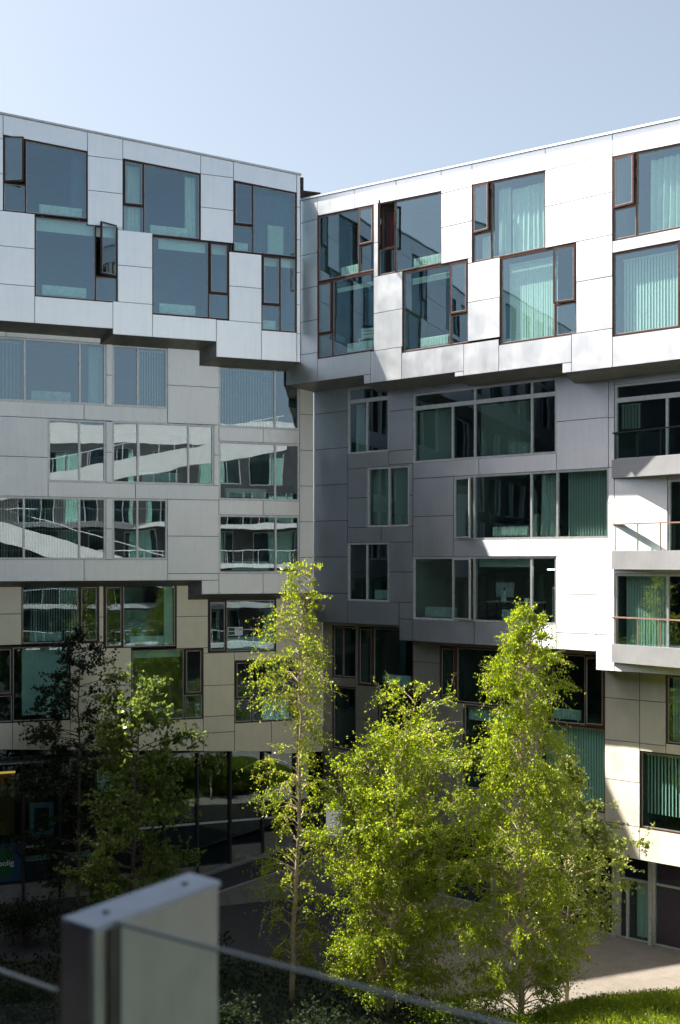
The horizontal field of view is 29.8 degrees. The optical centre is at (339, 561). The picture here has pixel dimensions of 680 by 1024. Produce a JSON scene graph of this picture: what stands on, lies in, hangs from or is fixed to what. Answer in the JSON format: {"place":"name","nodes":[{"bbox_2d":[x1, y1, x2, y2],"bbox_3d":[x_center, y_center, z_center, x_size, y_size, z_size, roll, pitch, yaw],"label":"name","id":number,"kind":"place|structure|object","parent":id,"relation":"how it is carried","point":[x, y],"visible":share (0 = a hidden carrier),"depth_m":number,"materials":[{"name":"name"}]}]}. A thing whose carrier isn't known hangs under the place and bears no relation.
{"place":"outdoors","nodes":[
{"label":"outdoors","id":0,"kind":"place"},
{"bbox_2d":[0,891,134,919],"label":"pavement","id":1,"kind":"structure","parent":0,"point":[66,902],"depth_m":47.36,"materials":[{"name":"concrete"}]},
{"bbox_2d":[0,718,412,996],"bbox_3d":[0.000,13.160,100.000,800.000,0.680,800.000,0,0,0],"label":"ground","id":2,"kind":"structure","parent":0,"point":[245,930],"depth_m":44.69,"materials":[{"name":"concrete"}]},
{"bbox_2d":[0,889,69,946],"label":"shrub","id":3,"kind":"object","parent":2,"relation":"on","point":[25,919],"visible":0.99,"depth_m":42.36,"materials":[{"name":"green plant"}]},
{"bbox_2d":[0,624,154,911],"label":"alder tree","id":4,"kind":"object","parent":2,"relation":"on","point":[64,694],"visible":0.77,"depth_m":45.99,"materials":[{"name":"green plant"}]},
{"bbox_2d":[0,112,325,903],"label":"apartment building","id":5,"kind":"structure","parent":2,"relation":"on","point":[156,510],"depth_m":49.68,"materials":[{"name":"metal"}]},
{"bbox_2d":[0,771,14,835],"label":"display board","id":6,"kind":"object","parent":5,"relation":"attached to","point":[6,810],"visible":1,"depth_m":48.14,"materials":[{"name":"orange"}]},
{"bbox_2d":[0,842,21,881],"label":"sign","id":7,"kind":"object","parent":5,"relation":"attached to","point":[11,868],"visible":1,"depth_m":47.66,"materials":[{"name":"plastic"}]},
{"bbox_2d":[0,645,69,722],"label":"window","id":8,"kind":"structure","parent":5,"relation":"in","point":[35,659],"depth_m":47.48,"materials":[{"name":"teal metal"}]},
{"bbox_2d":[25,854,56,880],"bbox_3d":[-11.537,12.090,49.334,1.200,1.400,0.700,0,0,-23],"label":"table","id":9,"kind":"object","parent":5,"relation":"in","point":[32,858],"visible":0.57,"depth_m":49.22,"materials":[{"name":"white paint"}]},
{"bbox_2d":[29,801,53,836],"bbox_3d":[-11.263,9.750,48.313,0.900,1.300,0.016,0,0,-23],"label":"poster","id":10,"kind":"object","parent":5,"relation":"attached to","point":[39,808],"visible":0.86,"depth_m":48.29,"materials":[{"name":"paper"}]},
{"bbox_2d":[25,750,58,882],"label":"window","id":11,"kind":"structure","parent":5,"relation":"in","point":[27,846],"depth_m":48.40,"materials":[{"name":"metal"}]},
{"bbox_2d":[3,135,86,219],"bbox_3d":[-10.577,-13.791,46.038,3.130,2.721,0.755,0,0,-23],"label":"window","id":12,"kind":"structure","parent":5,"relation":"in","point":[44,210],"depth_m":46.01,"materials":[{"name":"brown metal"}]},
{"bbox_2d":[0,336,105,405],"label":"window","id":13,"kind":"structure","parent":5,"relation":"in","point":[36,396],"depth_m":47.06,"materials":[{"name":"metal"}]},
{"bbox_2d":[0,496,105,559],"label":"window","id":14,"kind":"structure","parent":5,"relation":"in","point":[24,498],"depth_m":47.01,"materials":[{"name":"metal"}]},
{"bbox_2d":[21,586,98,644],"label":"window","id":15,"kind":"structure","parent":5,"relation":"in","point":[36,636],"depth_m":47.83,"materials":[{"name":"brown metal"}]},
{"bbox_2d":[34,216,117,302],"bbox_3d":[-9.562,-10.945,46.491,3.130,2.910,0.722,0,0,-23],"label":"window","id":16,"kind":"structure","parent":5,"relation":"in","point":[46,224],"depth_m":46.61,"materials":[{"name":"blue metal"}]},
{"bbox_2d":[71,156,82,217],"bbox_3d":[-9.622,-13.665,46.833,0.450,2.270,0.133,0,0,-23],"label":"curtain","id":17,"kind":"object","parent":5,"relation":"hanging from","point":[76,182],"visible":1,"depth_m":46.83,"materials":[{"name":"fabric"}]},
{"bbox_2d":[48,419,105,482],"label":"window","id":18,"kind":"structure","parent":5,"relation":"in","point":[64,420],"depth_m":47.35,"materials":[{"name":"metal"}]},
{"bbox_2d":[61,751,93,879],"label":"window","id":19,"kind":"structure","parent":5,"relation":"in","point":[62,843],"depth_m":48.89,"materials":[{"name":"metal"}]},
{"bbox_2d":[88,347,101,403],"bbox_3d":[-9.160,-6.915,47.886,0.530,2.170,0.125,0,0,-23],"label":"curtain","id":20,"kind":"object","parent":5,"relation":"hanging from","point":[94,375],"visible":1,"depth_m":47.89,"materials":[{"name":"fabric"}]},
{"bbox_2d":[124,165,139,231],"bbox_3d":[-7.784,-13.440,47.621,0.650,2.520,0.135,0,0,-23],"label":"curtain","id":21,"kind":"object","parent":5,"relation":"hanging from","point":[131,219],"visible":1,"depth_m":47.64,"materials":[{"name":"fabric"}]},
{"bbox_2d":[112,345,166,408],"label":"window","id":22,"kind":"structure","parent":5,"relation":"in","point":[138,351],"depth_m":48.56,"materials":[{"name":"metal"}]},
{"bbox_2d":[112,498,166,559],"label":"window","id":23,"kind":"structure","parent":5,"relation":"in","point":[126,499],"depth_m":48.22,"materials":[{"name":"metal"}]},
{"bbox_2d":[103,586,175,647],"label":"window","id":24,"kind":"structure","parent":5,"relation":"in","point":[167,638],"depth_m":49.24,"materials":[{"name":"brown metal"}]},
{"bbox_2d":[132,752,162,871],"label":"window","id":25,"kind":"structure","parent":5,"relation":"in","point":[161,826],"depth_m":50.00,"materials":[{"name":"metal"}]},
{"bbox_2d":[122,159,199,240],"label":"window","id":26,"kind":"structure","parent":5,"relation":"in","point":[162,231],"depth_m":47.72,"materials":[{"name":"brown metal"}]},
{"bbox_2d":[109,421,213,485],"bbox_3d":[-6.758,-4.075,48.770,4.080,2.350,0.340,0,0,-23],"label":"window","id":27,"kind":"structure","parent":5,"relation":"in","point":[147,477],"depth_m":48.75,"materials":[{"name":"metal"}]},
{"bbox_2d":[131,648,202,720],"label":"window","id":28,"kind":"structure","parent":5,"relation":"in","point":[174,652],"depth_m":49.55,"materials":[{"name":"brown metal"}]},
{"bbox_2d":[166,753,195,868],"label":"window","id":29,"kind":"structure","parent":5,"relation":"in","point":[186,824],"depth_m":50.53,"materials":[{"name":"metal"}]},
{"bbox_2d":[185,177,195,237],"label":"curtain","id":30,"kind":"object","parent":5,"relation":"hanging from","point":[190,204],"visible":1,"depth_m":48.53,"materials":[{"name":"fabric"}]},
{"bbox_2d":[152,236,228,319],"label":"window","id":31,"kind":"structure","parent":5,"relation":"in","point":[166,243],"depth_m":48.44,"materials":[{"name":"blue metal"}]},
{"bbox_2d":[199,751,228,865],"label":"window","id":32,"kind":"structure","parent":5,"relation":"in","point":[222,821],"depth_m":51.06,"materials":[{"name":"metal"}]},
{"bbox_2d":[228,627,242,635],"bbox_3d":[-4.127,2.755,50.396,0.620,0.330,0.018,0,0,-23],"label":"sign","id":33,"kind":"object","parent":5,"relation":"attached to","point":[232,631],"visible":1,"depth_m":50.40,"materials":[{"name":"paper"}]},
{"bbox_2d":[208,599,275,652],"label":"window","id":34,"kind":"structure","parent":5,"relation":"in","point":[230,643],"depth_m":50.62,"materials":[{"name":"brown metal"}]},
{"bbox_2d":[232,751,260,844],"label":"window","id":35,"kind":"structure","parent":5,"relation":"in","point":[257,818],"depth_m":51.52,"materials":[{"name":"metal"}]},
{"bbox_2d":[218,441,298,500],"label":"window","id":36,"kind":"structure","parent":5,"relation":"in","point":[244,494],"depth_m":50.21,"materials":[{"name":"metal"}]},
{"bbox_2d":[218,515,298,572],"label":"window","id":37,"kind":"structure","parent":5,"relation":"in","point":[237,566],"depth_m":50.27,"materials":[{"name":"metal"}]},
{"bbox_2d":[219,367,298,429],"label":"window","id":38,"kind":"structure","parent":5,"relation":"in","point":[220,368],"depth_m":50.22,"materials":[{"name":"metal"}]},
{"bbox_2d":[230,181,295,257],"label":"window","id":39,"kind":"structure","parent":5,"relation":"in","point":[235,247],"depth_m":49.19,"materials":[{"name":"brown metal"}]},
{"bbox_2d":[234,658,296,722],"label":"window","id":40,"kind":"structure","parent":5,"relation":"in","point":[250,697],"depth_m":50.57,"materials":[{"name":"brown metal"}]},
{"bbox_2d":[254,194,291,255],"bbox_3d":[-2.649,-13.040,49.815,1.680,2.320,0.116,0,0,-23],"label":"curtain","id":41,"kind":"object","parent":5,"relation":"hanging from","point":[274,210],"visible":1,"depth_m":49.78,"materials":[{"name":"fabric"}]},
{"bbox_2d":[267,225,283,254],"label":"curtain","id":42,"kind":"object","parent":5,"relation":"on","point":[275,239],"visible":1,"depth_m":49.70,"materials":[{"name":"fabric"}]},
{"bbox_2d":[261,255,295,332],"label":"window","id":43,"kind":"structure","parent":5,"relation":"in","point":[266,260],"depth_m":49.63,"materials":[{"name":"brown metal"}]},
{"bbox_2d":[0,951,460,1023],"bbox_3d":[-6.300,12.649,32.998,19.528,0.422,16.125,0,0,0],"label":"ground cover","id":44,"kind":"object","parent":2,"relation":"on","point":[267,992],"visible":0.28,"depth_m":37.56,"materials":[{"name":"green plant"}]},
{"bbox_2d":[0,965,60,1023],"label":"shrub","id":45,"kind":"object","parent":44,"relation":"on","point":[20,1001],"visible":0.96,"depth_m":34.27,"materials":[{"name":"green plant"}]},
{"bbox_2d":[40,893,87,958],"bbox_3d":[-7.836,11.626,40.410,3.358,2.376,2.819,0,0,0],"label":"shrub","id":46,"kind":"object","parent":44,"relation":"on","point":[55,939],"visible":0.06,"depth_m":40.18,"materials":[{"name":"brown plant"}]},
{"bbox_2d":[52,657,208,907],"bbox_3d":[-6.027,7.814,37.642,4.270,9.980,3.886,0,0,-40],"label":"alder tree","id":47,"kind":"object","parent":44,"relation":"on","point":[114,886],"visible":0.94,"depth_m":37.27,"materials":[{"name":"green plant"}]},
{"bbox_2d":[218,930,233,962],"bbox_3d":[-4.707,11.684,38.917,3.017,2.255,2.612,0,0,0],"label":"shrub","id":48,"kind":"object","parent":44,"relation":"on","point":[224,940],"visible":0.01,"depth_m":39.07,"materials":[{"name":"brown plant"}]},
{"bbox_2d":[218,988,262,1023],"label":"shrub","id":49,"kind":"object","parent":44,"relation":"on","point":[230,1015],"visible":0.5,"depth_m":33.59,"materials":[{"name":"green plant"}]},
{"bbox_2d":[236,553,347,1004],"bbox_3d":[-1.378,6.284,36.926,3.356,13.041,2.884,0,0,0],"label":"birch tree","id":50,"kind":"object","parent":44,"relation":"on","point":[295,596],"visible":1,"depth_m":36.95,"materials":[{"name":"green plant"}]},
{"bbox_2d":[281,993,376,1023],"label":"shrub","id":51,"kind":"object","parent":44,"relation":"on","point":[310,1015],"visible":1,"depth_m":32.91,"materials":[{"name":"green plant"}]},
{"bbox_2d":[299,672,492,1023],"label":"birch tree","id":52,"kind":"object","parent":44,"relation":"on","point":[383,860],"visible":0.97,"depth_m":35.54,"materials":[{"name":"green plant"}]},
{"bbox_2d":[400,980,498,1023],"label":"shrub","id":53,"kind":"object","parent":44,"relation":"on","point":[439,1014],"visible":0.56,"depth_m":34.37,"materials":[{"name":"green plant"}]},
{"bbox_2d":[206,838,344,890],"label":"ramp","id":54,"kind":"structure","parent":2,"relation":"on","point":[230,877],"depth_m":50.02,"materials":[{"name":"concrete"}]},
{"bbox_2d":[198,838,318,876],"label":"kerb","id":55,"kind":"structure","parent":54,"relation":"on","point":[226,867],"depth_m":50.92,"materials":[{"name":"concrete"}]},
{"bbox_2d":[218,847,352,905],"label":"pavement","id":56,"kind":"structure","parent":2,"relation":"on","point":[237,894],"depth_m":48.60,"materials":[{"name":"concrete"}]},
{"bbox_2d":[286,117,679,950],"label":"apartment building","id":57,"kind":"structure","parent":2,"relation":"on","point":[488,393],"depth_m":44.96,"materials":[{"name":"metal"}]},
{"bbox_2d":[333,625,355,678],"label":"window","id":58,"kind":"structure","parent":57,"relation":"in","point":[343,627],"depth_m":51.10,"materials":[{"name":"brown glass"}]},
{"bbox_2d":[333,685,355,750],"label":"window","id":59,"kind":"structure","parent":57,"relation":"in","point":[334,746],"depth_m":51.43,"materials":[{"name":"brown glass"}]},
{"bbox_2d":[318,205,373,282],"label":"window","id":60,"kind":"structure","parent":57,"relation":"in","point":[352,270],"depth_m":48.15,"materials":[{"name":"brown glass"}]},
{"bbox_2d":[318,271,374,358],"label":"window","id":61,"kind":"structure","parent":57,"relation":"in","point":[365,346],"depth_m":48.78,"materials":[{"name":"brown glass"}]},
{"bbox_2d":[356,403,369,451],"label":"curtain","id":62,"kind":"object","parent":57,"relation":"hanging from","point":[360,427],"visible":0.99,"depth_m":49.72,"materials":[{"name":"fabric"}]},
{"bbox_2d":[348,542,388,601],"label":"window","id":63,"kind":"structure","parent":57,"relation":"in","point":[379,594],"depth_m":49.10,"materials":[{"name":"metal"}]},
{"bbox_2d":[348,386,389,454],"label":"window","id":64,"kind":"structure","parent":57,"relation":"in","point":[366,400],"depth_m":49.11,"materials":[{"name":"metal"}]},
{"bbox_2d":[359,626,413,689],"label":"window","id":65,"kind":"structure","parent":57,"relation":"in","point":[405,680],"depth_m":49.95,"materials":[{"name":"brown glass"}]},
{"bbox_2d":[368,465,409,526],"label":"window","id":66,"kind":"structure","parent":57,"relation":"in","point":[382,479],"depth_m":48.58,"materials":[{"name":"metal"}]},
{"bbox_2d":[386,209,398,271],"bbox_3d":[1.948,-11.790,47.106,0.600,2.220,0.137,0,0,43],"label":"curtain","id":67,"kind":"object","parent":57,"relation":"hanging from","point":[390,229],"visible":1,"depth_m":47.12,"materials":[{"name":"fabric"}]},
{"bbox_2d":[378,688,420,756],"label":"window","id":68,"kind":"structure","parent":57,"relation":"in","point":[379,705],"depth_m":49.77,"materials":[{"name":"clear glass"}]},
{"bbox_2d":[378,191,441,275],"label":"window","id":69,"kind":"structure","parent":57,"relation":"in","point":[432,260],"depth_m":46.40,"materials":[{"name":"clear glass"}]},
{"bbox_2d":[403,259,473,352],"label":"window","id":70,"kind":"structure","parent":57,"relation":"in","point":[446,340],"depth_m":45.38,"materials":[{"name":"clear glass"}]},
{"bbox_2d":[443,824,490,906],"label":"window","id":71,"kind":"structure","parent":57,"relation":"in","point":[489,851],"depth_m":48.43,"materials":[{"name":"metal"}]},
{"bbox_2d":[440,646,510,706],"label":"window","id":72,"kind":"structure","parent":57,"relation":"in","point":[456,649],"depth_m":47.13,"materials":[{"name":"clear glass"}]},
{"bbox_2d":[413,377,556,462],"bbox_3d":[5.129,-4.910,45.443,6.430,2.580,0.340,0,0,43],"label":"window","id":73,"kind":"structure","parent":57,"relation":"in","point":[437,427],"depth_m":45.38,"materials":[{"name":"metal"}]},
{"bbox_2d":[413,556,556,624],"bbox_3d":[5.064,1.000,45.374,6.430,2.340,0.528,0,0,43],"label":"window","id":74,"kind":"structure","parent":57,"relation":"in","point":[484,561],"depth_m":45.54,"materials":[{"name":"metal"}]},
{"bbox_2d":[463,705,510,794],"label":"window","id":75,"kind":"structure","parent":57,"relation":"in","point":[473,711],"depth_m":46.72,"materials":[{"name":"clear glass"}]},
{"bbox_2d":[482,235,494,258],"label":"curtain","id":76,"kind":"object","parent":57,"relation":"hanging from","point":[486,248],"visible":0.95,"depth_m":44.15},
{"bbox_2d":[499,187,510,255],"bbox_3d":[5.623,-11.540,43.621,0.470,2.320,0.158,0,0,43],"label":"curtain","id":77,"kind":"object","parent":57,"relation":"hanging from","point":[505,221],"visible":1,"depth_m":43.63,"materials":[{"name":"fabric"}]},
{"bbox_2d":[472,170,545,262],"bbox_3d":[5.698,-11.645,43.184,3.140,2.691,0.352,0,0,43],"label":"window","id":78,"kind":"structure","parent":57,"relation":"in","point":[478,232],"depth_m":43.64,"materials":[{"name":"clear glass"}]},
{"bbox_2d":[485,601,545,620],"bbox_3d":[6.171,1.780,44.987,2.150,0.740,0.650,0,0,43],"label":"desk","id":79,"kind":"object","parent":57,"relation":"in","point":[508,602],"visible":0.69,"depth_m":45.11,"materials":[{"name":"metal"}]},
{"bbox_2d":[496,582,513,600],"bbox_3d":[5.796,1.079,45.060,0.680,0.660,0.240,0,0,36],"label":"computer monitor","id":80,"kind":"object","parent":79,"relation":"on","point":[504,591],"visible":1,"depth_m":45.02,"materials":[{"name":"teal plastic"}]},
{"bbox_2d":[512,182,543,252],"bbox_3d":[6.381,-11.490,42.916,1.500,2.220,0.102,0,0,43],"label":"curtain","id":81,"kind":"object","parent":57,"relation":"hanging from","point":[528,215],"visible":0.95,"depth_m":42.94,"materials":[{"name":"fabric"}]},
{"bbox_2d":[494,519,562,536],"bbox_3d":[6.743,-1.203,45.774,1.900,0.645,1.500,0,0,43],"label":"bed","id":82,"kind":"object","parent":57,"relation":"on","point":[515,523],"visible":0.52,"depth_m":45.56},
{"bbox_2d":[454,468,608,539],"bbox_3d":[6.488,-1.900,44.024,6.540,2.320,0.540,0,0,43],"label":"window","id":83,"kind":"structure","parent":57,"relation":"in","point":[508,530],"depth_m":43.03,"materials":[{"name":"metal"}]},
{"bbox_2d":[534,514,541,536],"bbox_3d":[6.813,-1.190,44.349,0.240,0.860,0.315,0,0,43],"label":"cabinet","id":84,"kind":"object","parent":57,"relation":"on","point":[537,525],"visible":0.43,"depth_m":44.22,"materials":[{"name":"black ceramic"}]},
{"bbox_2d":[500,243,576,344],"bbox_3d":[6.580,-8.810,42.392,3.150,2.940,0.423,0,0,43],"label":"window","id":85,"kind":"structure","parent":57,"relation":"in","point":[534,301],"depth_m":42.70,"materials":[{"name":"teal glass"}]},
{"bbox_2d":[541,475,555,536],"bbox_3d":[7.175,-1.890,43.706,0.803,2.120,0.165,0,0,43],"label":"curtain","id":86,"kind":"object","parent":57,"relation":"hanging from","point":[548,517],"visible":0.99,"depth_m":43.76,"materials":[{"name":"fabric"}]},
{"bbox_2d":[552,587,554,622],"bbox_3d":[7.639,1.525,44.102,0.584,1.250,0.300,0,0,43],"label":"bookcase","id":87,"kind":"object","parent":57,"relation":"in","point":[553,604],"visible":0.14,"depth_m":44.21,"materials":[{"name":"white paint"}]},
{"bbox_2d":[539,652,605,727],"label":"window","id":88,"kind":"structure","parent":57,"relation":"in","point":[562,713],"depth_m":43.39,"materials":[{"name":"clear glass"}]},
{"bbox_2d":[539,722,605,812],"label":"window","id":89,"kind":"structure","parent":57,"relation":"in","point":[600,731],"depth_m":43.52,"materials":[{"name":"teal glass"}]},
{"bbox_2d":[618,859,647,942],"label":"window","id":90,"kind":"structure","parent":57,"relation":"in","point":[627,936],"depth_m":43.43,"materials":[{"name":"metal"}]},
{"bbox_2d":[637,882,647,937],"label":"curtain","id":91,"kind":"object","parent":57,"relation":"hanging from","point":[642,916],"visible":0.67,"depth_m":43.38,"materials":[{"name":"fabric"}]},
{"bbox_2d":[613,144,679,240],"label":"window","id":92,"kind":"structure","parent":57,"relation":"in","point":[621,206],"depth_m":39.82,"materials":[{"name":"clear glass"}]},
{"bbox_2d":[613,241,679,336],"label":"window","id":93,"kind":"structure","parent":57,"relation":"in","point":[674,256],"depth_m":39.70,"materials":[{"name":"teal glass"}]},
{"bbox_2d":[615,378,679,458],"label":"window","id":94,"kind":"structure","parent":57,"relation":"in","point":[629,408],"depth_m":41.28,"materials":[{"name":"metal"}]},
{"bbox_2d":[615,574,679,646],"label":"window","id":95,"kind":"structure","parent":57,"relation":"in","point":[651,637],"depth_m":41.06,"materials":[{"name":"glass"}]},
{"bbox_2d":[640,751,679,833],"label":"window","id":96,"kind":"structure","parent":57,"relation":"in","point":[648,753],"depth_m":41.67,"materials":[{"name":"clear glass"}]},
{"bbox_2d":[651,154,679,231],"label":"curtain","id":97,"kind":"object","parent":57,"relation":"hanging from","point":[665,192],"visible":0.97,"depth_m":39.41,"materials":[{"name":"fabric"}]},
{"bbox_2d":[654,862,679,950],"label":"window","id":98,"kind":"structure","parent":57,"relation":"in","point":[656,884],"depth_m":42.71,"materials":[{"name":"metal"}]},
{"bbox_2d":[666,675,679,744],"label":"window","id":99,"kind":"structure","parent":57,"relation":"in","point":[675,678],"depth_m":41.24,"materials":[{"name":"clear glass"}]},
{"bbox_2d":[668,479,679,549],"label":"window","id":100,"kind":"structure","parent":57,"relation":"in","point":[672,480],"depth_m":40.28,"materials":[{"name":"metal"}]},
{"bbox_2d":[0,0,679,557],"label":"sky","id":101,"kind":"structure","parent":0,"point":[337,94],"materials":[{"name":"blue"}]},
{"bbox_2d":[384,894,679,1023],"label":"gravel path","id":102,"kind":"structure","parent":0,"point":[625,964],"depth_m":40.45,"materials":[{"name":"gravel"}]},
{"bbox_2d":[441,999,520,1023],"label":"shrub","id":103,"kind":"object","parent":102,"relation":"on","point":[463,1021],"visible":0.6,"depth_m":33.48,"materials":[{"name":"green plant"}]},
{"bbox_2d":[469,1002,540,1023],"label":"shrub","id":104,"kind":"object","parent":102,"relation":"on","point":[517,1019],"visible":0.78,"depth_m":33.43,"materials":[{"name":"green plant"}]},
{"bbox_2d":[410,597,605,1023],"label":"birch tree","id":105,"kind":"object","parent":102,"relation":"on","point":[518,639],"visible":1,"depth_m":34.68,"materials":[{"name":"green plant"}]},
{"bbox_2d":[493,752,655,1000],"bbox_3d":[6.847,9.115,37.179,3.957,7.377,4.261,0,0,43],"label":"broadleaf tree","id":106,"kind":"object","parent":102,"relation":"on","point":[600,849],"visible":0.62,"depth_m":36.91,"materials":[{"name":"green plant"}]},
{"bbox_2d":[506,987,679,1023],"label":"grass mound","id":107,"kind":"object","parent":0,"point":[628,1017],"depth_m":33.26,"materials":[{"name":"plant"}]},
{"bbox_2d":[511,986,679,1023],"bbox_3d":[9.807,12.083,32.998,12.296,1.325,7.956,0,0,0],"label":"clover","id":108,"kind":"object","parent":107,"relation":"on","point":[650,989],"visible":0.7,"depth_m":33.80,"materials":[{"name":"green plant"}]},
{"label":"terrace","id":109,"kind":"structure","parent":0,"visible":0},
{"bbox_2d":[0,968,58,991],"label":"handrail","id":110,"kind":"object","parent":109,"relation":"on","point":[29,980],"visible":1,"depth_m":2.68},
{"bbox_2d":[61,873,220,1023],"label":"partition wall","id":111,"kind":"structure","parent":109,"relation":"on","point":[112,972],"depth_m":2.60,"materials":[{"name":"metal"}]},
{"bbox_2d":[117,921,510,1023],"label":"glass balustrade","id":112,"kind":"object","parent":109,"relation":"on","point":[453,1011],"visible":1,"depth_m":2.17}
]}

